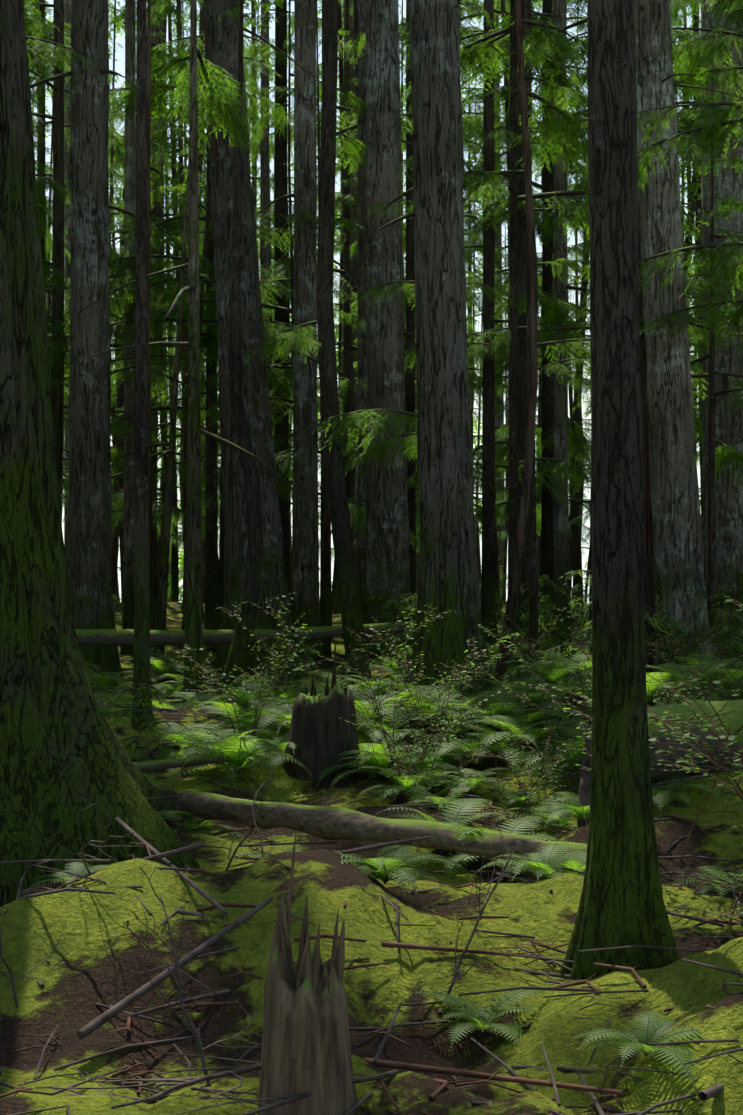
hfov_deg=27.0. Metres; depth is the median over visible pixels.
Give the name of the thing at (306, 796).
litter
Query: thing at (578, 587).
sapling
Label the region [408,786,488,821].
fern
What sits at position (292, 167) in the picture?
tree
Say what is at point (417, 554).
tree
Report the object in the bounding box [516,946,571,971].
litter
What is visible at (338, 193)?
pole
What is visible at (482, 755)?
litter
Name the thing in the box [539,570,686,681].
sapling
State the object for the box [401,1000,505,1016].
twig
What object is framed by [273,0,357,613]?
tree
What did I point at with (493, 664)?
fern
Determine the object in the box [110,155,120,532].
tree
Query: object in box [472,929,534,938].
litter
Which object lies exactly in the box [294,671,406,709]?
fern
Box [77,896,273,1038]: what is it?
pale branch
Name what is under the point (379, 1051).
litter
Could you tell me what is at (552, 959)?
litter
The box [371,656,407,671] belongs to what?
fern
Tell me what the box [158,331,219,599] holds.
tree
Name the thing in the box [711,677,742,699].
fern
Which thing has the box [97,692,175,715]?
fern
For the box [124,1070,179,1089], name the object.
litter
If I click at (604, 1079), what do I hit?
litter
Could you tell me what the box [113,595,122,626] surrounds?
sapling
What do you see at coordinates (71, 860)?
litter
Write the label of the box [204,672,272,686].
fern
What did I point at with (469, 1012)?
fern
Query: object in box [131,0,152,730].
tree
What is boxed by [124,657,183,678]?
fern
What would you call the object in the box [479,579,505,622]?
sapling
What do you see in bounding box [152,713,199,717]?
litter
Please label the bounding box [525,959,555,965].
litter
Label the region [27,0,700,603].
sky
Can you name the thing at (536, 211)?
pole
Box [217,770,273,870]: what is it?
stick
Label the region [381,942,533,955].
red branch
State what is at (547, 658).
fern
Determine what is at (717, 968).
litter
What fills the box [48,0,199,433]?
tree
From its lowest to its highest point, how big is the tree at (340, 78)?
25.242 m
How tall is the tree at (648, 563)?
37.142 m
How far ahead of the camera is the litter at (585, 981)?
5.25 m
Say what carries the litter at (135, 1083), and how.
on the ground
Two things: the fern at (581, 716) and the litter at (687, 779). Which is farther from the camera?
the fern at (581, 716)
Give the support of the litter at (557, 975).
on the ground
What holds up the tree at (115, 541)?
on the ground
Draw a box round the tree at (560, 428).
[532,0,590,660]
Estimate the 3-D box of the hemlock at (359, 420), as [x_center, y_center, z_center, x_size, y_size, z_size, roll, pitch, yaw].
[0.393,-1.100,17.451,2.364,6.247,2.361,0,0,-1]
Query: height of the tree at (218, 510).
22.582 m
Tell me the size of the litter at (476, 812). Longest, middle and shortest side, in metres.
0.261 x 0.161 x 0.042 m
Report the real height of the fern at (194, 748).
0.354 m
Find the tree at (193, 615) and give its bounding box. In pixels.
[51,0,300,707]
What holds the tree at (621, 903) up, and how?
on the ground
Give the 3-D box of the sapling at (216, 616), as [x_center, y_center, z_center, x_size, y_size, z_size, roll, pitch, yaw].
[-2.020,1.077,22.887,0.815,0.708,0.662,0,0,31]
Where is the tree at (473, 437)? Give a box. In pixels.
[464,17,504,532]
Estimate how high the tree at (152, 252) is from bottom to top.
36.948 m
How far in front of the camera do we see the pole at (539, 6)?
51.07 m
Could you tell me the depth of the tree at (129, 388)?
24.44 m
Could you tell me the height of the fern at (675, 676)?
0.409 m
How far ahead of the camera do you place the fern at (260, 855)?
7.65 m
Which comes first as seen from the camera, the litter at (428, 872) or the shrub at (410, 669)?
the litter at (428, 872)
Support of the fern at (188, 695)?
on the ground
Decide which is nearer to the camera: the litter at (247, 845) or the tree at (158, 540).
the litter at (247, 845)
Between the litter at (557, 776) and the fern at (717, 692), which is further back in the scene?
the fern at (717, 692)
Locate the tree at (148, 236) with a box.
[132,0,163,663]
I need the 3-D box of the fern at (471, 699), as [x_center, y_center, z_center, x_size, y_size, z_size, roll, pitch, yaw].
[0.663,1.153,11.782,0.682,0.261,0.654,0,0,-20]
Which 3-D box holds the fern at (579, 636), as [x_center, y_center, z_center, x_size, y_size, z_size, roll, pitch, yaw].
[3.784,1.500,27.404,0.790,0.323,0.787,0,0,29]
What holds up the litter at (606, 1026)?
on the ground
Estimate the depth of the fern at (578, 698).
11.73 m
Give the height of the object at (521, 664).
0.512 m
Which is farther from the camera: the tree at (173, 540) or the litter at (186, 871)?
the tree at (173, 540)
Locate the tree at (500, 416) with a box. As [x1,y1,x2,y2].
[461,8,536,600]
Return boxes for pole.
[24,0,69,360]
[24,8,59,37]
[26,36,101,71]
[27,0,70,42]
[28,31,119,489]
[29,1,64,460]
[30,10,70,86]
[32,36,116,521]
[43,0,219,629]
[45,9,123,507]
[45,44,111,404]
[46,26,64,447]
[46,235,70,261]
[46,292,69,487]
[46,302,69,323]
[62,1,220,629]
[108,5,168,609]
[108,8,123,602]
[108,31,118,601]
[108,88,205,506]
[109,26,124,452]
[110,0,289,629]
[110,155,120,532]
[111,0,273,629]
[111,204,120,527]
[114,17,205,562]
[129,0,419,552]
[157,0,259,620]
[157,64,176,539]
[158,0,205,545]
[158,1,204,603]
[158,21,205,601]
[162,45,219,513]
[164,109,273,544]
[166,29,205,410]
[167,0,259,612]
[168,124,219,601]
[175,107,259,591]
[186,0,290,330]
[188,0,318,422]
[200,2,320,530]
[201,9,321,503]
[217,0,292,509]
[218,22,292,552]
[218,174,353,526]
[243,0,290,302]
[248,3,293,415]
[250,18,293,267]
[251,1,338,603]
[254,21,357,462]
[271,29,340,433]
[272,63,341,551]
[273,430,333,569]
[289,7,343,608]
[291,164,340,485]
[317,215,415,334]
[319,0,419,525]
[335,162,419,533]
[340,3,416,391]
[341,134,470,456]
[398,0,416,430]
[400,47,418,552]
[401,13,503,275]
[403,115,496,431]
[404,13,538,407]
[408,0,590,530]
[415,7,507,394]
[416,37,571,621]
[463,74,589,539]
[464,24,507,583]
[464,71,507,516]
[466,207,507,599]
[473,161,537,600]
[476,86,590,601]
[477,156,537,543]
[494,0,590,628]
[496,0,701,504]
[501,0,589,545]
[501,91,587,559]
[534,82,590,461]
[536,1,572,581]
[538,3,590,570]
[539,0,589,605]
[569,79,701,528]
[569,274,589,285]
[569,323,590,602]
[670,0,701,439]
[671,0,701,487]
[671,6,699,457]
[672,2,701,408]
[672,7,699,467]
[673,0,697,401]
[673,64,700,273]
[677,62,701,273]
[678,5,701,388]
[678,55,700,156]
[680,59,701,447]
[688,1,701,499]
[689,5,700,464]
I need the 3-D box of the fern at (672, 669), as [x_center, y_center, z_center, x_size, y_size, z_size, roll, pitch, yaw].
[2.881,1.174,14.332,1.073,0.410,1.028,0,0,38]
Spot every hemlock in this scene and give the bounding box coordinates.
[50,126,214,498]
[150,56,319,629]
[252,0,412,657]
[301,201,514,468]
[318,2,509,499]
[318,46,405,522]
[463,0,590,688]
[467,0,569,535]
[488,22,736,651]
[538,238,701,486]
[560,7,742,658]
[675,79,701,506]
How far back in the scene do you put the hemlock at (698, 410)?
25.04 m
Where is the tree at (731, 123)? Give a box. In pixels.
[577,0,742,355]
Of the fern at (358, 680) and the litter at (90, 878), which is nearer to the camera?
the litter at (90, 878)
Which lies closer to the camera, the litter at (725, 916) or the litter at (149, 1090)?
the litter at (149, 1090)
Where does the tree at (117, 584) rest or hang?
on the ground
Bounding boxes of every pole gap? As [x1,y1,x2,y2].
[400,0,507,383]
[403,0,504,256]
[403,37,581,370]
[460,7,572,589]
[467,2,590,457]
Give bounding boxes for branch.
[20,842,204,897]
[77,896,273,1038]
[115,817,228,914]
[364,1058,623,1094]
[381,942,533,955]
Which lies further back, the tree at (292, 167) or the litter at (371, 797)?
the tree at (292, 167)
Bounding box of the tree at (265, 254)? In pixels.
[260,0,273,387]
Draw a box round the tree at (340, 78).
[270,0,404,540]
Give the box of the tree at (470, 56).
[400,0,721,678]
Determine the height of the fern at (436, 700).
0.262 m
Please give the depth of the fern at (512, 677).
17.85 m
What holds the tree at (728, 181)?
on the ground
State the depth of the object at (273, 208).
37.98 m
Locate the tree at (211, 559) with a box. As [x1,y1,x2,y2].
[132,34,293,648]
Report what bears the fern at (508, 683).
on the ground
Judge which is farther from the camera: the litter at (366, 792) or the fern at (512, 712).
the fern at (512, 712)
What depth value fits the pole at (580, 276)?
49.91 m
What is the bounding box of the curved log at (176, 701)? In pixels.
[163,694,266,704]
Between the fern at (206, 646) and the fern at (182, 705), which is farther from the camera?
the fern at (206, 646)
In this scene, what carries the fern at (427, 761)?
on the ground
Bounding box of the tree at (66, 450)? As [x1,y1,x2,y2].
[53,0,123,478]
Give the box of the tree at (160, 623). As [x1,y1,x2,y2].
[110,70,205,657]
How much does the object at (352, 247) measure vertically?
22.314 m
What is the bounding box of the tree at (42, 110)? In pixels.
[31,0,70,301]
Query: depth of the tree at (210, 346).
23.77 m
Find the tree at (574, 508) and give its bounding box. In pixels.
[567,74,679,627]
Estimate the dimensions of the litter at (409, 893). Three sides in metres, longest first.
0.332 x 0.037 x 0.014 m
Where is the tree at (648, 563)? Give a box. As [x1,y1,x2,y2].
[524,18,742,672]
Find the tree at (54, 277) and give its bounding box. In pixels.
[24,0,214,509]
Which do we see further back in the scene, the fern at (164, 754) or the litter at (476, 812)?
the fern at (164, 754)
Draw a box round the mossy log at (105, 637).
[75,621,414,645]
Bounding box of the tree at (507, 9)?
[463,0,590,519]
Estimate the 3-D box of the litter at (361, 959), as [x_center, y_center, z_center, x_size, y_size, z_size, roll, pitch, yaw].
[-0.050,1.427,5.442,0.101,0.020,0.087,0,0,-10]
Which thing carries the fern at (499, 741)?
on the ground
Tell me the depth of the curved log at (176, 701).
15.31 m
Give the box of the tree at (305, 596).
[255,0,323,656]
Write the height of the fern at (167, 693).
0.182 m
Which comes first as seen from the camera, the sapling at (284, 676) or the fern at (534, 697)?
the fern at (534, 697)
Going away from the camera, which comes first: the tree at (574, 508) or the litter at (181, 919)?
the litter at (181, 919)
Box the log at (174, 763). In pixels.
[135,753,224,772]
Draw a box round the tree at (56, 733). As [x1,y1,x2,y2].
[0,0,199,905]
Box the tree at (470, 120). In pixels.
[340,18,509,525]
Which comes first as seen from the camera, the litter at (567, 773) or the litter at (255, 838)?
the litter at (255, 838)
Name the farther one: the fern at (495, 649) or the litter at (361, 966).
the fern at (495, 649)
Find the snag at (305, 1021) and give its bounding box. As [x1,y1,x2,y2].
[258,830,356,1114]
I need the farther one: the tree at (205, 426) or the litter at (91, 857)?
the tree at (205, 426)
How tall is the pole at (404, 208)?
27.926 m
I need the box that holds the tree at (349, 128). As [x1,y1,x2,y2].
[270,0,412,640]
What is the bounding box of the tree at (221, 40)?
[203,0,355,680]
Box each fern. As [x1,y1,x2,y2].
[22,862,108,895]
[87,670,132,688]
[90,682,132,694]
[93,684,183,708]
[94,693,131,716]
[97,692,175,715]
[98,705,167,717]
[115,657,204,678]
[122,671,173,684]
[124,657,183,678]
[126,693,219,709]
[128,749,188,773]
[133,762,164,791]
[139,722,227,752]
[149,729,288,789]
[150,653,218,682]
[151,688,178,697]
[153,670,220,692]
[153,683,208,697]
[155,727,312,786]
[157,682,209,698]
[159,810,251,843]
[163,692,245,710]
[169,729,257,748]
[189,698,295,745]
[191,679,289,707]
[203,644,217,650]
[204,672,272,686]
[209,693,273,706]
[212,691,287,711]
[215,704,293,737]
[221,723,289,748]
[232,846,305,860]
[237,692,299,710]
[238,684,329,702]
[239,694,298,710]
[239,706,364,735]
[257,737,297,773]
[259,705,291,724]
[260,676,292,689]
[262,696,293,708]
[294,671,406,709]
[295,685,442,730]
[317,753,403,785]
[319,674,418,697]
[327,745,436,792]
[333,845,469,895]
[334,746,440,773]
[347,766,460,805]
[349,675,411,698]
[354,732,428,767]
[355,706,443,742]
[356,695,410,709]
[357,685,466,729]
[361,665,406,693]
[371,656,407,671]
[372,667,407,680]
[375,681,487,723]
[375,798,512,853]
[376,818,468,857]
[396,693,472,725]
[402,986,553,1051]
[404,745,492,780]
[406,744,479,774]
[407,713,503,745]
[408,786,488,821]
[410,767,457,790]
[413,693,501,722]
[417,848,504,875]
[419,762,515,802]
[424,721,575,775]
[428,690,554,738]
[429,732,521,764]
[432,697,489,724]
[447,817,564,882]
[448,704,525,735]
[452,715,584,754]
[454,702,590,748]
[472,843,586,881]
[475,678,540,698]
[481,683,591,717]
[486,642,498,654]
[490,654,548,673]
[492,665,538,680]
[494,796,576,832]
[495,656,589,699]
[501,789,541,807]
[504,739,585,783]
[512,682,585,720]
[513,719,588,788]
[517,712,574,734]
[519,663,591,688]
[524,650,591,691]
[528,664,590,682]
[530,857,585,878]
[531,677,591,705]
[531,792,589,828]
[540,652,589,664]
[547,654,653,682]
[549,658,575,668]
[551,715,591,740]
[563,1011,703,1097]
[572,632,587,641]
[646,653,742,683]
[646,658,742,705]
[646,667,730,703]
[646,672,695,699]
[652,663,709,686]
[652,774,722,818]
[654,679,731,703]
[672,866,742,896]
[674,665,742,703]
[676,679,742,703]
[679,697,698,702]
[683,696,742,702]
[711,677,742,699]
[720,667,742,695]
[722,661,742,693]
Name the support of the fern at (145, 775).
on the ground
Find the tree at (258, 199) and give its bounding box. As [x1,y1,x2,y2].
[257,63,319,468]
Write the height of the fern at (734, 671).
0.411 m
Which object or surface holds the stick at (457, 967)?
on the ground
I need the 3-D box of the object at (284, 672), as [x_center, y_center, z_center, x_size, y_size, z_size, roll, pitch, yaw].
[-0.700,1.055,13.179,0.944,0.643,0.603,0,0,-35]
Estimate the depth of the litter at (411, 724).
11.41 m
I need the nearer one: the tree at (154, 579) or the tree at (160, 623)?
the tree at (160, 623)
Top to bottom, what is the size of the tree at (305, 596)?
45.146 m
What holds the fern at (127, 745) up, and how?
on the ground
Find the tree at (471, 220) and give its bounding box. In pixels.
[339,0,541,548]
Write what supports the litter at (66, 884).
on the ground
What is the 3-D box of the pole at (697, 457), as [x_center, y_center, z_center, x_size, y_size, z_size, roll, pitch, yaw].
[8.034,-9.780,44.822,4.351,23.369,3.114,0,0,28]
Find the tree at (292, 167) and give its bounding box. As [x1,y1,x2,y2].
[269,11,338,446]
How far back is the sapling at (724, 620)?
13.73 m
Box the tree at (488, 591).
[399,0,590,645]
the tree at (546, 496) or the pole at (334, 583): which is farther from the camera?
the pole at (334, 583)
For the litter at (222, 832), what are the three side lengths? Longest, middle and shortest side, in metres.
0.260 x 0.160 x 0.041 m
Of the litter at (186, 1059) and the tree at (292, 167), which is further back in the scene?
the tree at (292, 167)
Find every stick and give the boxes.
[0,889,64,1007]
[34,764,143,875]
[107,859,261,1086]
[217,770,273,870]
[246,753,287,857]
[433,814,514,993]
[579,792,660,847]
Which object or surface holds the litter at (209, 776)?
on the ground
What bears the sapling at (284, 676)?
on the ground
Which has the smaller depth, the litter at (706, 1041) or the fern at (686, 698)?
the litter at (706, 1041)
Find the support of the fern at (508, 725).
on the ground
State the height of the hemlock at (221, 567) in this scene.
11.078 m
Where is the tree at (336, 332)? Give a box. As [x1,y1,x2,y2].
[316,0,343,402]
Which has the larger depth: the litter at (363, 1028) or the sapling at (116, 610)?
the sapling at (116, 610)
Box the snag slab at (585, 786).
[577,730,591,827]
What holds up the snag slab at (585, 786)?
on the ground
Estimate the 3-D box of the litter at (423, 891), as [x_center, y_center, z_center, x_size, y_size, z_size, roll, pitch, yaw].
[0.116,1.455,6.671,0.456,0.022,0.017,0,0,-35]
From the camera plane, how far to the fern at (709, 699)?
11.15 m
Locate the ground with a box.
[0,600,742,1114]
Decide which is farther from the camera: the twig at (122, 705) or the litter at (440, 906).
the twig at (122, 705)
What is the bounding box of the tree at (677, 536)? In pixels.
[634,0,713,683]
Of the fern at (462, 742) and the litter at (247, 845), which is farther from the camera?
the fern at (462, 742)
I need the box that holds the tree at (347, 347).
[249,0,416,638]
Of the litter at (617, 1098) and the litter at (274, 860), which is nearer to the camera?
the litter at (617, 1098)
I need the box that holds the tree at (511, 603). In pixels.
[494,0,588,691]
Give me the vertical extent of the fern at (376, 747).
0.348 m
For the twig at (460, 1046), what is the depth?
5.17 m
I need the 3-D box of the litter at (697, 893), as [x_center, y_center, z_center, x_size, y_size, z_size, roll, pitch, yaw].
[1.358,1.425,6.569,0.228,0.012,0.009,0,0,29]
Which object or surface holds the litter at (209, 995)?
on the ground
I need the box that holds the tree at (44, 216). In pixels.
[24,0,134,494]
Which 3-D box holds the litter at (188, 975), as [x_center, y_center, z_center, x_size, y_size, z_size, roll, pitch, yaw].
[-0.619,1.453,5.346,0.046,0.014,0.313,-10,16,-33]
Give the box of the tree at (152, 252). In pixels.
[111,0,162,570]
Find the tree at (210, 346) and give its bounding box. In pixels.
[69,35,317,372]
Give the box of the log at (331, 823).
[176,790,586,867]
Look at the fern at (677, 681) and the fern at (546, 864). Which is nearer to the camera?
the fern at (546, 864)
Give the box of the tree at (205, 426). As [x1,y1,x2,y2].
[177,191,217,601]
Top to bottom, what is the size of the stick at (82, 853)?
0.516 m
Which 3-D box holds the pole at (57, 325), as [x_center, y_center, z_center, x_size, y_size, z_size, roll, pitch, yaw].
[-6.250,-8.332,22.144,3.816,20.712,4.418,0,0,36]
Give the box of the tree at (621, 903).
[559,0,679,979]
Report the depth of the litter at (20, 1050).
4.97 m
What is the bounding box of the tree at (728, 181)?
[701,0,742,666]
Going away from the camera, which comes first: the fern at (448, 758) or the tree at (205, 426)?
the fern at (448, 758)
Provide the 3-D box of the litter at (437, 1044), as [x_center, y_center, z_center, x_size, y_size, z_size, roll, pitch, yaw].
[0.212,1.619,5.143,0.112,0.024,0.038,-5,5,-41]
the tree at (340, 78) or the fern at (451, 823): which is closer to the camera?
the fern at (451, 823)
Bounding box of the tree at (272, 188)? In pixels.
[257,41,318,442]
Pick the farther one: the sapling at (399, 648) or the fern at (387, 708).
the sapling at (399, 648)
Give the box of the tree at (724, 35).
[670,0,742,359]
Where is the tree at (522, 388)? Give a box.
[463,0,590,664]
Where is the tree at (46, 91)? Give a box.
[28,1,64,431]
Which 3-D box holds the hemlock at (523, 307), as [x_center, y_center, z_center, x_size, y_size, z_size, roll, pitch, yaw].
[3.326,-4.080,22.061,3.499,12.189,2.740,0,0,-1]
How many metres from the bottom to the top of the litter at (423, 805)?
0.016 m
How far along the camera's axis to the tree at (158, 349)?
29.88 m
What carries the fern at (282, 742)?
on the ground
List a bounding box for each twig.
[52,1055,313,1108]
[96,697,177,711]
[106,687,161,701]
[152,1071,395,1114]
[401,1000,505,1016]
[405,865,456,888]
[454,801,508,823]
[456,1042,464,1050]
[479,933,569,959]
[667,861,742,918]
[698,1083,723,1100]
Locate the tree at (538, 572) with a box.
[498,11,589,612]
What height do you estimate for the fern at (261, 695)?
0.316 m
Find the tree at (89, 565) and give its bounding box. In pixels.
[30,0,124,676]
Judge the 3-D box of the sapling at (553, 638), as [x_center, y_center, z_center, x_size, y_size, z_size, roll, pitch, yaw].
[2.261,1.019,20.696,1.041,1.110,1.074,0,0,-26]
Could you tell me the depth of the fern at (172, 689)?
15.70 m
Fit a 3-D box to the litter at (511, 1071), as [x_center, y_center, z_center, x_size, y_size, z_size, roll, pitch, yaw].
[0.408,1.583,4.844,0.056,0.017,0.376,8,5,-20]
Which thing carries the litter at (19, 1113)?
on the ground
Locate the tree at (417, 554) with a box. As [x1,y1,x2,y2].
[399,7,470,601]
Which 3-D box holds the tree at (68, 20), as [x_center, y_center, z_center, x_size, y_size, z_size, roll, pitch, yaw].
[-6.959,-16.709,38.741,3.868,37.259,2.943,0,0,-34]
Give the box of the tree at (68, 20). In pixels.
[47,0,124,566]
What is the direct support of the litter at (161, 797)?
on the ground
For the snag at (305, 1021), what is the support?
on the ground
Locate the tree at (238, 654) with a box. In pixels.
[215,0,262,695]
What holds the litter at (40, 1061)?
on the ground
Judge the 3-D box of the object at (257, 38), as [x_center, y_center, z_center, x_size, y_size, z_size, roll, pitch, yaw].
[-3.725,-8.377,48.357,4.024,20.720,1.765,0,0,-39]
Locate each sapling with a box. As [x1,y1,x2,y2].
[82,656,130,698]
[86,664,112,693]
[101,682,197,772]
[113,594,122,619]
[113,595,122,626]
[209,610,222,627]
[230,674,269,706]
[241,628,329,693]
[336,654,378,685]
[365,589,416,673]
[397,597,416,639]
[441,672,482,707]
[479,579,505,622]
[491,574,581,670]
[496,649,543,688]
[519,596,587,671]
[539,567,588,628]
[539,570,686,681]
[552,671,591,734]
[686,608,742,671]
[716,602,742,666]
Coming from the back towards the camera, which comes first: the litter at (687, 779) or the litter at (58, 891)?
the litter at (687, 779)
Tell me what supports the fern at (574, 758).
on the ground
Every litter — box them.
[0,859,110,868]
[0,1078,54,1097]
[0,1080,13,1088]
[6,1083,32,1095]
[9,1102,66,1114]
[12,1038,54,1053]
[16,871,26,899]
[18,1072,94,1085]
[24,888,114,898]
[26,886,51,894]
[27,863,105,882]
[29,885,142,894]
[33,1024,57,1079]
[36,1086,82,1094]
[37,1034,61,1044]
[49,1064,129,1095]
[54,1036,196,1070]
[56,875,81,888]
[61,1094,117,1095]
[66,1104,70,1114]
[72,876,102,885]
[78,853,107,862]
[92,881,151,914]
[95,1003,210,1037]
[97,1090,121,1096]
[99,1004,149,1019]
[100,1064,136,1082]
[108,1015,156,1051]
[113,1060,151,1077]
[118,1078,156,1094]
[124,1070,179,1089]
[127,1097,219,1114]
[128,1085,159,1093]
[130,842,151,858]
[130,989,230,1016]
[134,919,205,921]
[138,946,239,974]
[141,720,200,725]
[143,1093,168,1103]
[146,795,177,799]
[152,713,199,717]
[154,867,205,871]
[156,1052,259,1063]
[160,905,183,925]
[166,961,218,995]
[171,816,192,828]
[171,1001,238,1010]
[173,908,207,916]
[173,1044,190,1076]
[175,865,196,877]
[183,840,229,848]
[191,1087,257,1094]
[195,1094,209,1098]
[198,903,256,911]
[199,775,223,781]
[211,828,248,835]
[220,966,262,979]
[228,1064,258,1077]
[230,860,254,867]
[234,853,272,857]
[234,1043,261,1063]
[235,857,290,868]
[239,837,268,839]
[240,838,337,846]
[241,841,279,857]
[248,830,292,835]
[248,840,272,846]
[263,858,284,865]
[285,910,315,925]
[287,792,323,802]
[294,934,365,941]
[334,788,396,799]
[342,836,431,853]
[344,962,387,969]
[344,1091,372,1114]
[347,790,410,803]
[347,958,369,966]
[349,1027,386,1030]
[353,1069,398,1109]
[357,1020,448,1036]
[367,871,450,874]
[370,1030,411,1046]
[372,1002,401,1064]
[381,895,407,920]
[385,722,426,726]
[390,803,461,806]
[395,899,435,952]
[397,788,442,793]
[400,885,416,898]
[408,888,436,893]
[416,906,464,907]
[428,1039,450,1049]
[428,1078,475,1100]
[430,910,450,918]
[448,809,494,818]
[451,794,480,797]
[454,754,529,765]
[454,1070,520,1092]
[456,880,486,889]
[456,1084,475,1088]
[458,916,508,919]
[458,986,590,995]
[463,1025,504,1033]
[468,813,510,821]
[468,870,535,875]
[471,1038,533,1090]
[471,1101,589,1107]
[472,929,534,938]
[474,756,519,764]
[482,870,534,881]
[490,946,523,948]
[495,872,552,891]
[495,952,573,965]
[505,816,570,830]
[510,1042,560,1105]
[512,1065,530,1068]
[513,967,562,984]
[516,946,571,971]
[522,1021,532,1030]
[524,971,569,978]
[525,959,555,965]
[526,775,580,779]
[527,828,559,833]
[531,941,566,953]
[542,773,580,774]
[543,989,648,1002]
[548,1109,562,1114]
[554,973,600,994]
[556,1065,596,1072]
[559,867,584,874]
[576,1070,604,1114]
[579,945,698,951]
[580,999,612,1009]
[588,1020,620,1064]
[590,1067,607,1094]
[594,962,646,988]
[598,1065,690,1075]
[599,1088,627,1108]
[608,1107,630,1112]
[614,1069,696,1100]
[614,1109,682,1114]
[637,1091,700,1114]
[648,1039,738,1045]
[651,774,712,786]
[654,817,676,821]
[658,855,741,862]
[660,872,704,873]
[664,814,693,822]
[664,882,684,890]
[664,1007,673,1011]
[665,905,696,909]
[666,890,717,895]
[666,910,723,926]
[683,959,741,975]
[684,1048,742,1064]
[688,766,734,769]
[693,880,713,893]
[693,916,742,925]
[696,811,737,813]
[702,936,735,938]
[705,911,742,922]
[710,979,732,994]
[718,884,742,895]
[723,982,742,985]
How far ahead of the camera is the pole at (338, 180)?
50.21 m
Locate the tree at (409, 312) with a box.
[275,0,479,620]
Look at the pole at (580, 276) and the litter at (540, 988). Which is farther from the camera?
the pole at (580, 276)
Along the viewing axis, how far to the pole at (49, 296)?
32.02 m
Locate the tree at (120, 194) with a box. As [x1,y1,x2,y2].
[36,0,124,253]
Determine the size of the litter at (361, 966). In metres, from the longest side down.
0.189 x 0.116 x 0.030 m
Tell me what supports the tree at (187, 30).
on the ground
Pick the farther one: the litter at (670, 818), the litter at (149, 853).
the litter at (670, 818)
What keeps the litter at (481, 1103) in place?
on the ground
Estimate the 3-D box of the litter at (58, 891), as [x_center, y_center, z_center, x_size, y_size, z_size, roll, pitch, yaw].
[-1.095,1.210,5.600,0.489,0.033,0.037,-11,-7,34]
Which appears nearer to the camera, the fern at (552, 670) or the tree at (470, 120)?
the fern at (552, 670)
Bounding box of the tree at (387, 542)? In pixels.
[363,0,415,669]
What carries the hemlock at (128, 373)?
on the ground
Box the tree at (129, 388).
[49,0,182,654]
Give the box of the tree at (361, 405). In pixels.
[340,0,412,617]
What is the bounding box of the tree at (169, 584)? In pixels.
[158,123,218,601]
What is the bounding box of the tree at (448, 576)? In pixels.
[375,0,496,702]
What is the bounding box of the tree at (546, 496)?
[404,0,589,650]
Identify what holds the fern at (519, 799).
on the ground
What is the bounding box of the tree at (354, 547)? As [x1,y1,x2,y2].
[341,64,403,623]
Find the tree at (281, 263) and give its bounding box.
[203,0,293,598]
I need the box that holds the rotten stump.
[282,640,361,781]
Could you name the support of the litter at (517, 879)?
on the ground
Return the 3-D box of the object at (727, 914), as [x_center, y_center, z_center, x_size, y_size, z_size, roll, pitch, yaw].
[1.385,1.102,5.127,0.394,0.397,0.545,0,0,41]
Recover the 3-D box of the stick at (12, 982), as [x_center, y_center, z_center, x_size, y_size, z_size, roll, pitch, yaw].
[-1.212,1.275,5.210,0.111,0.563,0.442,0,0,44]

